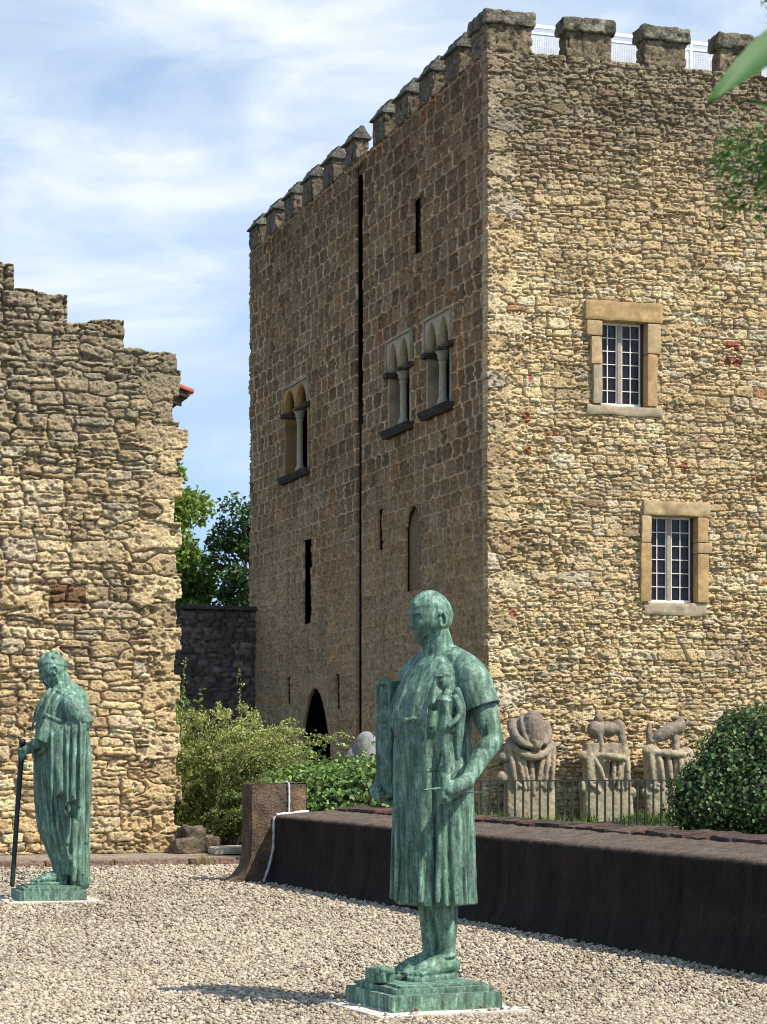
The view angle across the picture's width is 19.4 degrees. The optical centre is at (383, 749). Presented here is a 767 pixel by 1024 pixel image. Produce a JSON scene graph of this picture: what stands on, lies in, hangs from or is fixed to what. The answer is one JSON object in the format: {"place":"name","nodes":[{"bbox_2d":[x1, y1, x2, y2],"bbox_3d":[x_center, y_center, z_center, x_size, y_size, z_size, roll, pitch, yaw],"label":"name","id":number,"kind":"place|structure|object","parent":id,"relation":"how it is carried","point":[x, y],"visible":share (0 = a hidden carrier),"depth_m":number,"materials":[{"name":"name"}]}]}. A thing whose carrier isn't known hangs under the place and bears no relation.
{"place":"outdoors","nodes":[
{"label":"outdoors","id":0,"kind":"place"},
{"bbox_2d":[0,852,240,860],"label":"pavement","id":1,"kind":"structure","parent":0,"point":[104,856],"depth_m":29.51,"materials":[{"name":"stone"}]},
{"bbox_2d":[0,262,188,854],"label":"ruined wall","id":2,"kind":"structure","parent":1,"relation":"on","point":[93,441],"depth_m":30.17,"materials":[{"name":"stone"}]},
{"bbox_2d":[170,836,211,853],"bbox_3d":[-2.620,1.299,30.325,0.543,0.280,0.445,0,0,-18],"label":"rough stone","id":3,"kind":"object","parent":1,"relation":"on","point":[189,845],"visible":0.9,"depth_m":30.14,"materials":[{"name":"stone"}]},
{"bbox_2d":[177,824,206,838],"bbox_3d":[-2.587,1.134,30.376,0.373,0.254,0.455,0,0,-15],"label":"rough stone","id":4,"kind":"object","parent":3,"relation":"on","point":[188,831],"visible":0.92,"depth_m":30.18,"materials":[{"name":"stone"}]},
{"bbox_2d":[206,834,219,845],"bbox_3d":[-2.455,1.290,30.462,0.439,0.323,0.444,0,0,-19],"label":"rough stone","id":5,"kind":"object","parent":1,"relation":"on","point":[215,840],"visible":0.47,"depth_m":30.31,"materials":[{"name":"brown stone"}]},
{"bbox_2d":[207,845,241,854],"bbox_3d":[-1.815,1.355,30.322,1.130,0.106,0.756,0,0,-18],"label":"stone slab","id":6,"kind":"object","parent":1,"relation":"on","point":[228,849],"depth_m":29.89,"materials":[{"name":"stone"}]},
{"bbox_2d":[0,864,766,1023],"bbox_3d":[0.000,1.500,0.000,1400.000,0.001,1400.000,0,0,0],"label":"ground","id":7,"kind":"structure","parent":0,"point":[22,879],"depth_m":15.86,"materials":[{"name":"beige gravel"}]},
{"bbox_2d":[0,896,102,905],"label":"plinth slab","id":8,"kind":"structure","parent":7,"relation":"on","point":[15,901],"depth_m":21.54,"materials":[{"name":"stone"}]},
{"bbox_2d":[10,650,93,900],"bbox_3d":[-3.230,0.245,21.878,0.787,2.431,0.864,0,0,-26],"label":"bronze statue","id":9,"kind":"object","parent":8,"relation":"on","point":[58,747],"visible":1,"depth_m":21.72,"materials":[{"name":"green metal"}]},
{"bbox_2d":[0,857,240,868],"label":"kerb","id":10,"kind":"structure","parent":7,"relation":"on","point":[119,862],"depth_m":28.45,"materials":[{"name":"stone"}]},
{"bbox_2d":[191,853,222,864],"bbox_3d":[-2.249,1.405,28.549,0.410,0.190,0.227,0,0,0],"label":"grass tuft","id":11,"kind":"object","parent":7,"relation":"on","point":[201,861],"visible":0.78,"depth_m":28.54,"materials":[{"name":"beige plant"}]},
{"bbox_2d":[224,781,306,883],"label":"stone pier","id":12,"kind":"structure","parent":7,"relation":"on","point":[263,804],"depth_m":24.97,"materials":[{"name":"brown stone"}]},
{"bbox_2d":[320,999,530,1017],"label":"plinth slab","id":13,"kind":"structure","parent":7,"relation":"on","point":[364,1010],"depth_m":12.51,"materials":[{"name":"stone"}]},
{"bbox_2d":[346,590,503,1012],"bbox_3d":[0.233,0.271,12.884,0.742,2.380,0.974,0,0,-24],"label":"bronze statue","id":14,"kind":"object","parent":13,"relation":"on","point":[436,699],"visible":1,"depth_m":12.74,"materials":[{"name":"green metal"}]},
{"bbox_2d":[263,805,766,977],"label":"parapet wall","id":15,"kind":"structure","parent":7,"relation":"on","point":[697,896],"depth_m":17.47,"materials":[{"name":"stone"}]},
{"bbox_2d":[703,0,766,242],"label":"overhanging tree","id":16,"kind":"object","parent":7,"relation":"on","point":[750,61],"visible":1,"depth_m":2.59,"materials":[{"name":"green plant"}]},
{"bbox_2d":[0,0,766,605],"label":"sky","id":17,"kind":"structure","parent":0,"point":[142,142],"materials":[{"name":"blue"}]},
{"bbox_2d":[181,806,683,829],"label":"lawn","id":18,"kind":"structure","parent":0,"point":[646,825],"depth_m":44.05,"materials":[{"name":"green plant"}]},
{"bbox_2d":[171,384,193,411],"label":"tiled roof house","id":19,"kind":"structure","parent":18,"relation":"on","point":[185,392],"depth_m":31.86,"materials":[{"name":"tile"}]},
{"bbox_2d":[174,684,205,823],"bbox_3d":[-3.243,0.206,34.900,1.027,2.592,0.801,0,0,-32],"label":"leafy weed","id":20,"kind":"object","parent":18,"relation":"on","point":[185,711],"visible":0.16,"depth_m":34.86,"materials":[{"name":"green plant"}]},
{"bbox_2d":[174,462,230,604],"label":"broadleaf tree","id":21,"kind":"object","parent":18,"relation":"on","point":[198,583],"visible":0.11,"depth_m":74.81,"materials":[{"name":"green plant"}]},
{"bbox_2d":[174,604,257,783],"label":"boundary wall","id":22,"kind":"structure","parent":18,"relation":"on","point":[218,647],"depth_m":62.30,"materials":[{"name":"stone"}]},
{"bbox_2d":[187,491,250,605],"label":"broadleaf tree","id":23,"kind":"object","parent":18,"relation":"on","point":[238,543],"visible":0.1,"depth_m":73.78,"materials":[{"name":"green plant"}]},
{"bbox_2d":[173,657,353,845],"bbox_3d":[-1.861,0.015,34.561,3.245,2.952,3.330,0,0,33],"label":"arching shrub","id":24,"kind":"object","parent":18,"relation":"on","point":[222,770],"visible":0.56,"depth_m":33.89,"materials":[{"name":"green plant"}]},
{"bbox_2d":[236,734,391,818],"bbox_3d":[-0.556,0.657,29.441,2.517,1.709,2.594,0,0,-19],"label":"ivy hedge","id":25,"kind":"object","parent":18,"relation":"on","point":[337,785],"visible":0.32,"depth_m":28.69,"materials":[{"name":"green plant"}]},
{"bbox_2d":[343,731,375,767],"bbox_3d":[-0.249,0.641,37.992,0.815,2.055,0.787,0,0,39],"label":"pale boulder","id":26,"kind":"object","parent":18,"relation":"on","point":[361,743],"visible":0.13,"depth_m":37.82,"materials":[{"name":"stone"}]},
{"bbox_2d":[247,8,766,820],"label":"castle tower","id":27,"kind":"structure","parent":18,"relation":"on","point":[507,344],"depth_m":46.44,"materials":[{"name":"stone"}]},
{"bbox_2d":[277,375,310,484],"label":"twin arched window","id":28,"kind":"structure","parent":27,"relation":"in","point":[295,396],"depth_m":58.64,"materials":[{"name":"stone"}]},
{"bbox_2d":[379,328,414,439],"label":"twin arched window","id":29,"kind":"structure","parent":27,"relation":"in","point":[399,348],"depth_m":50.39,"materials":[{"name":"stone"}]},
{"bbox_2d":[417,305,453,420],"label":"twin arched window","id":30,"kind":"structure","parent":27,"relation":"in","point":[437,329],"depth_m":47.85,"materials":[{"name":"stone"}]},
{"bbox_2d":[584,299,662,417],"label":"window","id":31,"kind":"structure","parent":27,"relation":"in","point":[624,380],"depth_m":46.04,"materials":[{"name":"stone"}]},
{"bbox_2d":[638,500,711,616],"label":"window","id":32,"kind":"structure","parent":27,"relation":"in","point":[672,580],"depth_m":46.39,"materials":[{"name":"stone"}]},
{"bbox_2d":[497,710,555,819],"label":"stone sculpture","id":33,"kind":"object","parent":18,"relation":"on","point":[528,752],"visible":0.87,"depth_m":44.47,"materials":[{"name":"grey stone"}]},
{"bbox_2d":[475,779,677,825],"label":"iron fence","id":34,"kind":"object","parent":18,"relation":"on","point":[572,800],"visible":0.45,"depth_m":43.23,"materials":[{"name":"black metal"}]},
{"bbox_2d":[577,714,635,821],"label":"stone sculpture","id":35,"kind":"object","parent":18,"relation":"on","point":[601,759],"visible":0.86,"depth_m":45.07,"materials":[{"name":"grey stone"}]},
{"bbox_2d":[641,716,694,822],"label":"stone sculpture","id":36,"kind":"object","parent":18,"relation":"on","point":[658,763],"visible":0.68,"depth_m":45.44,"materials":[{"name":"grey stone"}]},
{"bbox_2d":[660,700,766,833],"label":"bush","id":37,"kind":"object","parent":18,"relation":"on","point":[721,785],"visible":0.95,"depth_m":38.17,"materials":[{"name":"green plant"}]}
]}

